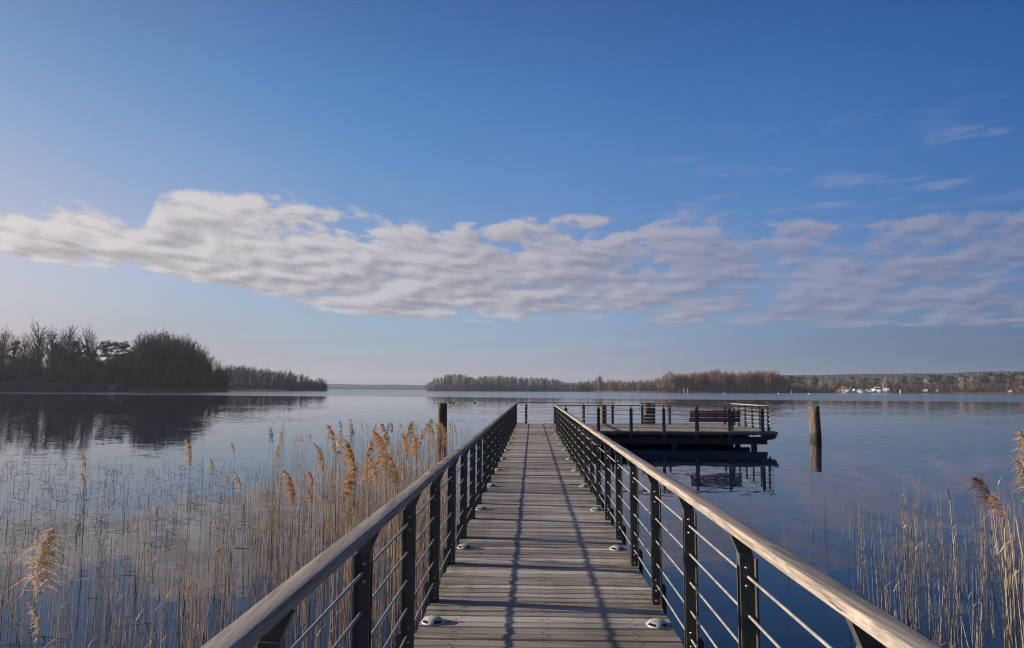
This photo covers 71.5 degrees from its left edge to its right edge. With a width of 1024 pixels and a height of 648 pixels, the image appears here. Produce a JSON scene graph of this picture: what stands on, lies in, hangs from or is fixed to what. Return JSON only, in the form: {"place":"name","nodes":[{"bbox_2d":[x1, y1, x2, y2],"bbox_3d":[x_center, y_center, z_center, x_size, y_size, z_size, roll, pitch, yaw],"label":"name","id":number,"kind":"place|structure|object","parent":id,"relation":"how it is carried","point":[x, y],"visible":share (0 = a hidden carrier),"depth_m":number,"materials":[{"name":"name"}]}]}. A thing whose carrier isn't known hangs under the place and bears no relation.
{"place":"outdoors","nodes":[
{"label":"outdoors","id":0,"kind":"place"},
{"bbox_2d":[0,377,189,391],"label":"shore ground","id":1,"kind":"structure","parent":0,"point":[13,385],"depth_m":442.87,"materials":[{"name":"soil"}]},
{"bbox_2d":[0,324,12,362],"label":"bare tree","id":2,"kind":"object","parent":1,"relation":"on","point":[3,350],"visible":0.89,"depth_m":462.46,"materials":[{"name":"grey plant"}]},
{"bbox_2d":[6,334,25,363],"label":"bare tree","id":3,"kind":"object","parent":1,"relation":"on","point":[15,348],"visible":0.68,"depth_m":460.42,"materials":[{"name":"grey plant"}]},
{"bbox_2d":[14,332,34,364],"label":"bare tree","id":4,"kind":"object","parent":1,"relation":"on","point":[24,354],"visible":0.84,"depth_m":462.25,"materials":[{"name":"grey plant"}]},
{"bbox_2d":[26,319,48,370],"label":"bare tree","id":5,"kind":"object","parent":1,"relation":"on","point":[39,345],"visible":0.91,"depth_m":469.54,"materials":[{"name":"brown plant"}]},
{"bbox_2d":[39,326,64,374],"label":"bare tree","id":6,"kind":"object","parent":1,"relation":"on","point":[52,343],"visible":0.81,"depth_m":472.52,"materials":[{"name":"brown plant"}]},
{"bbox_2d":[54,323,79,373],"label":"bare tree","id":7,"kind":"object","parent":1,"relation":"on","point":[62,338],"visible":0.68,"depth_m":472.82,"materials":[{"name":"brown plant"}]},
{"bbox_2d":[61,329,80,354],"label":"bare tree","id":8,"kind":"object","parent":1,"relation":"on","point":[74,347],"visible":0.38,"depth_m":479.27,"materials":[{"name":"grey plant"}]},
{"bbox_2d":[70,348,81,379],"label":"bare tree","id":9,"kind":"object","parent":1,"relation":"on","point":[75,359],"visible":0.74,"depth_m":462.39,"materials":[{"name":"brown plant"}]},
{"bbox_2d":[72,325,98,368],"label":"bare tree","id":10,"kind":"object","parent":1,"relation":"on","point":[87,347],"visible":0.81,"depth_m":473.33,"materials":[{"name":"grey plant"}]},
{"bbox_2d":[86,341,99,372],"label":"bare tree","id":11,"kind":"object","parent":1,"relation":"on","point":[94,357],"visible":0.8,"depth_m":475.41,"materials":[{"name":"brown plant"}]},
{"bbox_2d":[96,342,109,360],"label":"pine tree","id":12,"kind":"object","parent":1,"relation":"on","point":[103,348],"visible":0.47,"depth_m":495.09,"materials":[{"name":"green plant"}]},
{"bbox_2d":[101,340,113,361],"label":"pine tree","id":13,"kind":"object","parent":1,"relation":"on","point":[107,354],"visible":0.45,"depth_m":509.24,"materials":[{"name":"green plant"}]},
{"bbox_2d":[106,356,125,376],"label":"bare tree","id":14,"kind":"object","parent":1,"relation":"on","point":[113,365],"visible":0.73,"depth_m":472.85,"materials":[{"name":"brown plant"}]},
{"bbox_2d":[0,347,232,389],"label":"thicket","id":15,"kind":"object","parent":1,"relation":"on","point":[42,374],"visible":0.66,"depth_m":457.41,"materials":[{"name":"plant"}]},
{"bbox_2d":[108,341,127,357],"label":"pine tree","id":16,"kind":"object","parent":1,"relation":"on","point":[115,345],"visible":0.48,"depth_m":498.16,"materials":[{"name":"green plant"}]},
{"bbox_2d":[119,341,133,364],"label":"pine tree","id":17,"kind":"object","parent":1,"relation":"on","point":[124,346],"visible":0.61,"depth_m":499.86,"materials":[{"name":"green plant"}]},
{"bbox_2d":[128,339,143,377],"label":"bare tree","id":18,"kind":"object","parent":1,"relation":"on","point":[136,364],"visible":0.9,"depth_m":479.02,"materials":[{"name":"brown plant"}]},
{"bbox_2d":[127,330,146,374],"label":"bare tree","id":19,"kind":"object","parent":1,"relation":"on","point":[139,335],"visible":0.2,"depth_m":491.18,"materials":[{"name":"brown plant"}]},
{"bbox_2d":[133,335,156,388],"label":"bare tree","id":20,"kind":"object","parent":1,"relation":"on","point":[145,362],"visible":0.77,"depth_m":482.01,"materials":[{"name":"brown plant"}]},
{"bbox_2d":[140,332,159,381],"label":"bare tree","id":21,"kind":"object","parent":1,"relation":"on","point":[147,357],"visible":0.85,"depth_m":483.28,"materials":[{"name":"brown plant"}]},
{"bbox_2d":[142,331,169,380],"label":"bare tree","id":22,"kind":"object","parent":1,"relation":"on","point":[154,344],"visible":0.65,"depth_m":490.45,"materials":[{"name":"brown plant"}]},
{"bbox_2d":[156,329,181,379],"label":"bare tree","id":23,"kind":"object","parent":1,"relation":"on","point":[166,349],"visible":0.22,"depth_m":506.36,"materials":[{"name":"brown plant"}]},
{"bbox_2d":[156,333,182,387],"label":"bare tree","id":24,"kind":"object","parent":1,"relation":"on","point":[170,359],"visible":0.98,"depth_m":490.11,"materials":[{"name":"brown plant"}]},
{"bbox_2d":[167,334,185,377],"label":"bare tree","id":25,"kind":"object","parent":1,"relation":"on","point":[178,352],"visible":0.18,"depth_m":515.40,"materials":[{"name":"brown plant"}]},
{"bbox_2d":[126,364,232,389],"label":"tall thicket","id":26,"kind":"object","parent":1,"relation":"on","point":[167,383],"visible":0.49,"depth_m":491.28,"materials":[{"name":"plant"}]},
{"bbox_2d":[175,333,196,383],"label":"bare tree","id":27,"kind":"object","parent":1,"relation":"on","point":[185,353],"visible":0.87,"depth_m":504.14,"materials":[{"name":"brown plant"}]},
{"bbox_2d":[179,337,201,386],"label":"bare tree","id":28,"kind":"object","parent":1,"relation":"on","point":[191,363],"visible":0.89,"depth_m":507.67,"materials":[{"name":"brown plant"}]},
{"bbox_2d":[186,343,211,386],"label":"bare tree","id":29,"kind":"object","parent":1,"relation":"on","point":[196,366],"visible":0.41,"depth_m":523.21,"materials":[{"name":"brown plant"}]},
{"bbox_2d":[199,348,212,385],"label":"bare tree","id":30,"kind":"object","parent":1,"relation":"on","point":[204,363],"visible":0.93,"depth_m":520.42,"materials":[{"name":"brown plant"}]},
{"bbox_2d":[205,353,221,381],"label":"bare tree","id":31,"kind":"object","parent":1,"relation":"on","point":[212,372],"visible":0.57,"depth_m":530.94,"materials":[{"name":"brown plant"}]},
{"bbox_2d":[228,390,326,390],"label":"headland ground","id":32,"kind":"structure","parent":0,"point":[297,390],"depth_m":805.58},
{"bbox_2d":[231,366,241,387],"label":"bare tree","id":33,"kind":"object","parent":32,"relation":"on","point":[234,375],"visible":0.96,"depth_m":817.20,"materials":[{"name":"brown plant"}]},
{"bbox_2d":[236,364,250,386],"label":"bare tree","id":34,"kind":"object","parent":32,"relation":"on","point":[243,374],"visible":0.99,"depth_m":814.88,"materials":[{"name":"brown plant"}]},
{"bbox_2d":[228,379,327,389],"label":"headland thicket","id":35,"kind":"object","parent":32,"relation":"on","point":[304,386],"visible":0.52,"depth_m":814.45,"materials":[{"name":"plant"}]},
{"bbox_2d":[285,369,293,387],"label":"bare tree","id":36,"kind":"object","parent":32,"relation":"on","point":[288,381],"visible":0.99,"depth_m":814.47,"materials":[{"name":"brown plant"}]},
{"bbox_2d":[327,382,640,389],"bbox_3d":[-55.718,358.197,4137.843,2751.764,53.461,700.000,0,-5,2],"label":"hills","id":37,"kind":"structure","parent":0,"point":[374,387],"depth_m":3825.11,"materials":[{"name":"plant"}]},
{"bbox_2d":[428,390,578,391],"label":"island ground","id":38,"kind":"structure","parent":0,"point":[467,390],"depth_m":1103.25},
{"bbox_2d":[425,380,581,390],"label":"island thicket","id":39,"kind":"object","parent":38,"relation":"on","point":[487,387],"visible":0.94,"depth_m":1106.86,"materials":[{"name":"plant"}]},
{"bbox_2d":[0,389,1023,647],"bbox_3d":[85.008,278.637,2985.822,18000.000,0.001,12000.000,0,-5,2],"label":"lake water","id":40,"kind":"structure","parent":0,"point":[888,447],"depth_m":16.39,"materials":[{"name":"liquid"}]},
{"bbox_2d":[26,602,40,647],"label":"plumed reed","id":41,"kind":"object","parent":40,"relation":"on","point":[33,611],"visible":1,"depth_m":3.25,"materials":[{"name":"plant"}]},
{"bbox_2d":[8,525,76,647],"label":"plumed reed","id":42,"kind":"object","parent":40,"relation":"in","point":[44,552],"visible":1,"depth_m":3.36,"materials":[{"name":"plant"}]},
{"bbox_2d":[76,454,86,563],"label":"plumed reed","id":43,"kind":"object","parent":40,"relation":"in","point":[84,462],"visible":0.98,"depth_m":9.46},
{"bbox_2d":[78,474,87,575],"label":"plumed reed","id":44,"kind":"object","parent":40,"relation":"in","point":[83,478],"visible":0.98,"depth_m":9.01,"materials":[{"name":"plant"}]},
{"bbox_2d":[107,384,123,391],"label":"boathouse","id":45,"kind":"object","parent":40,"relation":"on","point":[112,387],"visible":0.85,"depth_m":442.58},
{"bbox_2d":[127,388,227,391],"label":"reed belt","id":46,"kind":"object","parent":40,"relation":"on","point":[173,390],"visible":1,"depth_m":478.04,"materials":[{"name":"plant"}]},
{"bbox_2d":[177,438,193,585],"bbox_3d":[-3.913,2.329,8.510,0.173,1.896,0.378,2,-6,-18],"label":"plumed reed","id":47,"kind":"object","parent":40,"relation":"in","point":[189,446],"visible":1,"depth_m":8.63,"materials":[{"name":"plant"}]},
{"bbox_2d":[207,458,212,561],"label":"plumed reed","id":48,"kind":"object","parent":40,"relation":"in","point":[211,465],"visible":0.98,"depth_m":9.77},
{"bbox_2d":[0,418,469,647],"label":"reed bed","id":49,"kind":"object","parent":40,"relation":"in","point":[397,552],"visible":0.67,"depth_m":8.48,"materials":[{"name":"plant"}]},
{"bbox_2d":[232,471,251,571],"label":"plumed reed","id":50,"kind":"object","parent":40,"relation":"in","point":[238,482],"visible":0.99,"depth_m":8.32,"materials":[{"name":"plant"}]},
{"bbox_2d":[227,388,285,390],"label":"headland reeds","id":51,"kind":"object","parent":40,"relation":"on","point":[255,390],"visible":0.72,"depth_m":801.64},
{"bbox_2d":[269,445,282,582],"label":"plumed reed","id":52,"kind":"object","parent":40,"relation":"in","point":[277,449],"visible":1,"depth_m":8.70,"materials":[{"name":"plant"}]},
{"bbox_2d":[281,471,299,579],"bbox_3d":[-2.325,2.331,7.267,0.266,1.677,0.192,0,-5,2],"label":"plumed reed","id":53,"kind":"object","parent":40,"relation":"in","point":[291,491],"visible":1,"depth_m":7.32,"materials":[{"name":"plant"}]},
{"bbox_2d":[306,490,314,615],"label":"plumed reed","id":54,"kind":"object","parent":40,"relation":"in","point":[309,495],"visible":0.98,"depth_m":7.53,"materials":[{"name":"plant"}]},
{"bbox_2d":[307,472,315,562],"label":"plumed reed","id":55,"kind":"object","parent":40,"relation":"in","point":[310,477],"visible":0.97,"depth_m":7.95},
{"bbox_2d":[312,443,323,593],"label":"plumed reed","id":56,"kind":"object","parent":40,"relation":"in","point":[318,449],"visible":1,"depth_m":8.33,"materials":[{"name":"plant"}]},
{"bbox_2d":[326,425,336,642],"bbox_3d":[-1.421,1.925,5.715,0.307,2.207,0.121,-4,-7,39],"label":"plumed reed","id":57,"kind":"object","parent":40,"relation":"in","point":[333,439],"visible":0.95,"depth_m":5.83,"materials":[{"name":"plant"}]},
{"bbox_2d":[331,430,346,646],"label":"plumed reed","id":58,"kind":"object","parent":40,"relation":"in","point":[339,442],"visible":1,"depth_m":5.48,"materials":[{"name":"plant"}]},
{"bbox_2d":[334,466,359,644],"bbox_3d":[-1.361,2.101,5.873,0.173,1.886,0.207,-3,-6,27],"label":"plumed reed","id":59,"kind":"object","parent":40,"relation":"in","point":[350,482],"visible":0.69,"depth_m":5.94,"materials":[{"name":"plant"}]},
{"bbox_2d":[342,439,354,647],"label":"plumed reed","id":60,"kind":"object","parent":40,"relation":"in","point":[351,470],"visible":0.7,"depth_m":5.67,"materials":[{"name":"plant"}]},
{"bbox_2d":[338,444,375,548],"bbox_3d":[-1.230,1.982,5.567,0.308,2.068,0.327,-5,-7,42],"label":"plumed reed","id":61,"kind":"object","parent":40,"relation":"in","point":[350,455],"visible":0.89,"depth_m":5.63,"materials":[{"name":"plant"}]},
{"bbox_2d":[358,457,377,625],"bbox_3d":[-1.243,2.110,6.146,0.210,1.920,0.283,-2,-6,27],"label":"plumed reed","id":62,"kind":"object","parent":40,"relation":"in","point":[371,469],"visible":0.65,"depth_m":6.16,"materials":[{"name":"plant"}]},
{"bbox_2d":[366,441,372,491],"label":"plumed reed","id":63,"kind":"object","parent":40,"relation":"in","point":[369,450],"visible":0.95,"depth_m":5.90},
{"bbox_2d":[371,424,376,647],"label":"plumed reed","id":64,"kind":"object","parent":40,"relation":"in","point":[373,547],"visible":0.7,"depth_m":6.48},
{"bbox_2d":[369,459,379,509],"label":"plumed reed","id":65,"kind":"object","parent":40,"relation":"in","point":[373,474],"visible":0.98,"depth_m":5.51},
{"bbox_2d":[367,432,398,647],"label":"plumed reed","id":66,"kind":"object","parent":40,"relation":"in","point":[378,447],"visible":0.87,"depth_m":6.31,"materials":[{"name":"plant"}]},
{"bbox_2d":[376,424,392,635],"bbox_3d":[-1.114,1.949,6.021,0.124,2.218,0.131,-4,-6,36],"label":"plumed reed","id":67,"kind":"object","parent":40,"relation":"in","point":[385,433],"visible":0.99,"depth_m":6.08,"materials":[{"name":"plant"}]},
{"bbox_2d":[382,454,399,647],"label":"plumed reed","id":68,"kind":"object","parent":40,"relation":"in","point":[390,461],"visible":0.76,"depth_m":6.50,"materials":[{"name":"plant"}]},
{"bbox_2d":[401,421,416,478],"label":"plumed reed","id":69,"kind":"object","parent":40,"relation":"in","point":[407,435],"visible":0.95,"depth_m":7.21,"materials":[{"name":"plant"}]},
{"bbox_2d":[411,434,421,477],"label":"plumed reed","id":70,"kind":"object","parent":40,"relation":"in","point":[415,443],"visible":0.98,"depth_m":6.66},
{"bbox_2d":[417,430,424,581],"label":"plumed reed","id":71,"kind":"object","parent":40,"relation":"in","point":[421,436],"visible":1,"depth_m":8.85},
{"bbox_2d":[423,422,438,448],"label":"plumed reed","id":72,"kind":"object","parent":40,"relation":"in","point":[432,430],"visible":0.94,"depth_m":9.15,"materials":[{"name":"plant"}]},
{"bbox_2d":[437,403,446,436],"bbox_3d":[-3.489,5.664,35.333,0.499,3.495,0.510,0,-5,2],"label":"mooring pile","id":73,"kind":"object","parent":40,"relation":"in","point":[442,413],"visible":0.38,"depth_m":35.25,"materials":[{"name":"brown wood"}]},
{"bbox_2d":[436,422,448,517],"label":"plumed reed","id":74,"kind":"object","parent":40,"relation":"in","point":[445,432],"visible":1,"depth_m":10.09,"materials":[{"name":"plant"}]},
{"bbox_2d":[414,423,683,647],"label":"walkway","id":75,"kind":"structure","parent":40,"relation":"in","point":[540,564],"depth_m":6.38,"materials":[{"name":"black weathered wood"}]},
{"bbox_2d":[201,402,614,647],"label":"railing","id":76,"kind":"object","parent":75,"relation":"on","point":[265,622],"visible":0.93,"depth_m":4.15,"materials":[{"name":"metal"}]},
{"bbox_2d":[421,615,443,625],"bbox_3d":[-0.563,2.103,5.066,0.164,0.037,0.164,0,-5,6],"label":"deck light","id":77,"kind":"object","parent":75,"relation":"on","point":[431,620],"visible":1,"depth_m":5.02,"materials":[{"name":"silver"}]},
{"bbox_2d":[457,543,472,548],"bbox_3d":[-0.495,2.324,7.455,0.164,0.037,0.164,0,-5,7],"label":"deck light","id":78,"kind":"object","parent":75,"relation":"on","point":[464,546],"visible":1,"depth_m":7.41,"materials":[{"name":"silver"}]},
{"bbox_2d":[609,545,624,550],"bbox_3d":[1.094,2.326,7.409,0.164,0.037,0.164,0,-5,-1],"label":"deck light","id":79,"kind":"object","parent":75,"relation":"on","point":[617,548],"visible":1,"depth_m":7.36,"materials":[{"name":"silver"}]},
{"bbox_2d":[646,618,668,628],"bbox_3d":[1.026,2.105,5.020,0.164,0.037,0.164,0,-5,1],"label":"deck light","id":80,"kind":"object","parent":75,"relation":"on","point":[658,623],"visible":1,"depth_m":4.98,"materials":[{"name":"silver"}]},
{"bbox_2d":[554,405,942,647],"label":"railing","id":81,"kind":"object","parent":75,"relation":"on","point":[870,625],"visible":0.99,"depth_m":4.14,"materials":[{"name":"paint"}]},
{"bbox_2d":[600,404,606,423],"bbox_3d":[4.582,5.763,35.703,0.357,3.430,0.351,0,-5,2],"label":"mooring pile","id":82,"kind":"object","parent":40,"relation":"in","point":[603,420],"visible":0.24,"depth_m":35.70,"materials":[{"name":"brown wood"}]},
{"bbox_2d":[643,404,651,422],"bbox_3d":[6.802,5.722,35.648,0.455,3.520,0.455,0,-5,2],"label":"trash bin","id":83,"kind":"object","parent":40,"relation":"in","point":[647,416],"visible":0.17,"depth_m":35.58,"materials":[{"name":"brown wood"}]},
{"bbox_2d":[553,424,777,447],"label":"platform","id":84,"kind":"structure","parent":40,"relation":"in","point":[712,434],"depth_m":29.29,"materials":[{"name":"wood"}]},
{"bbox_2d":[557,403,772,439],"bbox_3d":[6.315,4.277,31.906,8.841,1.384,6.109,0,-5,2],"label":"railing","id":85,"kind":"object","parent":84,"relation":"on","point":[761,415],"visible":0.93,"depth_m":28.99,"materials":[{"name":"metal"}]},
{"bbox_2d":[689,411,740,430],"bbox_3d":[8.344,3.995,29.424,2.100,0.825,0.652,0,-5,2],"label":"bench","id":86,"kind":"object","parent":84,"relation":"on","point":[707,414],"visible":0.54,"depth_m":29.21,"materials":[{"name":"paint"}]},
{"bbox_2d":[808,406,821,439],"bbox_3d":[14.905,5.719,34.804,0.610,3.435,0.547,0,-5,2],"label":"mooring pile","id":87,"kind":"object","parent":40,"relation":"in","point":[814,423],"visible":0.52,"depth_m":34.70,"materials":[{"name":"brown wood"}]},
{"bbox_2d":[782,477,1023,647],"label":"sparse reed bed","id":88,"kind":"object","parent":40,"relation":"in","point":[907,608],"visible":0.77,"depth_m":7.45,"materials":[{"name":"plant"}]},
{"bbox_2d":[946,489,971,598],"bbox_3d":[5.114,2.591,8.182,0.200,1.386,0.310,-1,-5,8],"label":"plumed reed","id":89,"kind":"object","parent":40,"relation":"in","point":[949,497],"visible":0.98,"depth_m":8.16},
{"bbox_2d":[962,473,1011,647],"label":"plumed reed","id":90,"kind":"object","parent":40,"relation":"in","point":[985,490],"visible":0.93,"depth_m":5.23,"materials":[{"name":"plant"}]},
{"bbox_2d":[978,494,1010,647],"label":"plumed reed","id":91,"kind":"object","parent":40,"relation":"in","point":[1000,512],"visible":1,"depth_m":4.99,"materials":[{"name":"plant"}]},
{"bbox_2d":[1008,520,1023,647],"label":"reed stalk","id":92,"kind":"object","parent":40,"relation":"in","point":[1016,587],"visible":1,"depth_m":4.70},
{"bbox_2d":[1009,457,1023,502],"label":"plumed reed","id":93,"kind":"object","parent":40,"relation":"in","point":[1021,470],"visible":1,"depth_m":4.78,"materials":[{"name":"plant"}]},
{"bbox_2d":[1012,429,1023,467],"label":"plumed reed","id":94,"kind":"object","parent":40,"relation":"in","point":[1021,438],"visible":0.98,"depth_m":4.97,"materials":[{"name":"plant"}]},
{"bbox_2d":[0,0,1023,384],"label":"sky","id":95,"kind":"structure","parent":0,"point":[359,192],"materials":[{"name":"blue"}]},
{"bbox_2d":[581,387,1022,393],"bbox_3d":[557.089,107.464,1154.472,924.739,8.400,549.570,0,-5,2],"label":"shore ground","id":96,"kind":"structure","parent":0,"point":[771,392],"depth_m":926.05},
{"bbox_2d":[666,372,675,388],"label":"bushy tree","id":97,"kind":"object","parent":96,"relation":"on","point":[671,383],"visible":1,"depth_m":904.50,"materials":[{"name":"brown plant"}]},
{"bbox_2d":[695,372,703,389],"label":"bushy tree","id":98,"kind":"object","parent":96,"relation":"on","point":[700,381],"visible":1,"depth_m":900.66,"materials":[{"name":"brown plant"}]},
{"bbox_2d":[710,369,718,390],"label":"bushy tree","id":99,"kind":"object","parent":96,"relation":"on","point":[713,380],"visible":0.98,"depth_m":908.13,"materials":[{"name":"brown plant"}]},
{"bbox_2d":[717,369,726,389],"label":"bushy tree","id":100,"kind":"object","parent":96,"relation":"on","point":[721,381],"visible":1,"depth_m":906.77,"materials":[{"name":"brown plant"}]},
{"bbox_2d":[736,373,743,388],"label":"bushy tree","id":101,"kind":"object","parent":96,"relation":"on","point":[739,379],"visible":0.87,"depth_m":911.31,"materials":[{"name":"brown plant"}]},
{"bbox_2d":[744,371,750,389],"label":"bushy tree","id":102,"kind":"object","parent":96,"relation":"on","point":[748,379],"visible":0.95,"depth_m":909.97,"materials":[{"name":"brown plant"}]},
{"bbox_2d":[753,371,761,389],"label":"bushy tree","id":103,"kind":"object","parent":96,"relation":"on","point":[756,380],"visible":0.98,"depth_m":908.25,"materials":[{"name":"brown plant"}]},
{"bbox_2d":[768,372,776,391],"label":"bushy tree","id":104,"kind":"object","parent":96,"relation":"on","point":[773,380],"visible":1,"depth_m":899.47,"materials":[{"name":"brown plant"}]},
{"bbox_2d":[772,370,780,388],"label":"bushy tree","id":105,"kind":"object","parent":96,"relation":"on","point":[776,381],"visible":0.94,"depth_m":904.63,"materials":[{"name":"brown plant"}]},
{"bbox_2d":[579,381,1023,392],"bbox_3d":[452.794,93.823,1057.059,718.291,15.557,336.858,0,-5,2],"label":"shore thicket","id":106,"kind":"object","parent":96,"relation":"on","point":[800,388],"visible":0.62,"depth_m":954.11,"materials":[{"name":"plant"}]},
{"bbox_2d":[833,383,846,392],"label":"red house","id":107,"kind":"structure","parent":96,"relation":"on","point":[840,388],"depth_m":978.02,"materials":[{"name":"brick"}]},
{"bbox_2d":[780,371,1023,387],"bbox_3d":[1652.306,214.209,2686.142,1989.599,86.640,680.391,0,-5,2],"label":"wooded hills","id":108,"kind":"structure","parent":0,"point":[857,377],"depth_m":2487.61,"materials":[{"name":"plant"}]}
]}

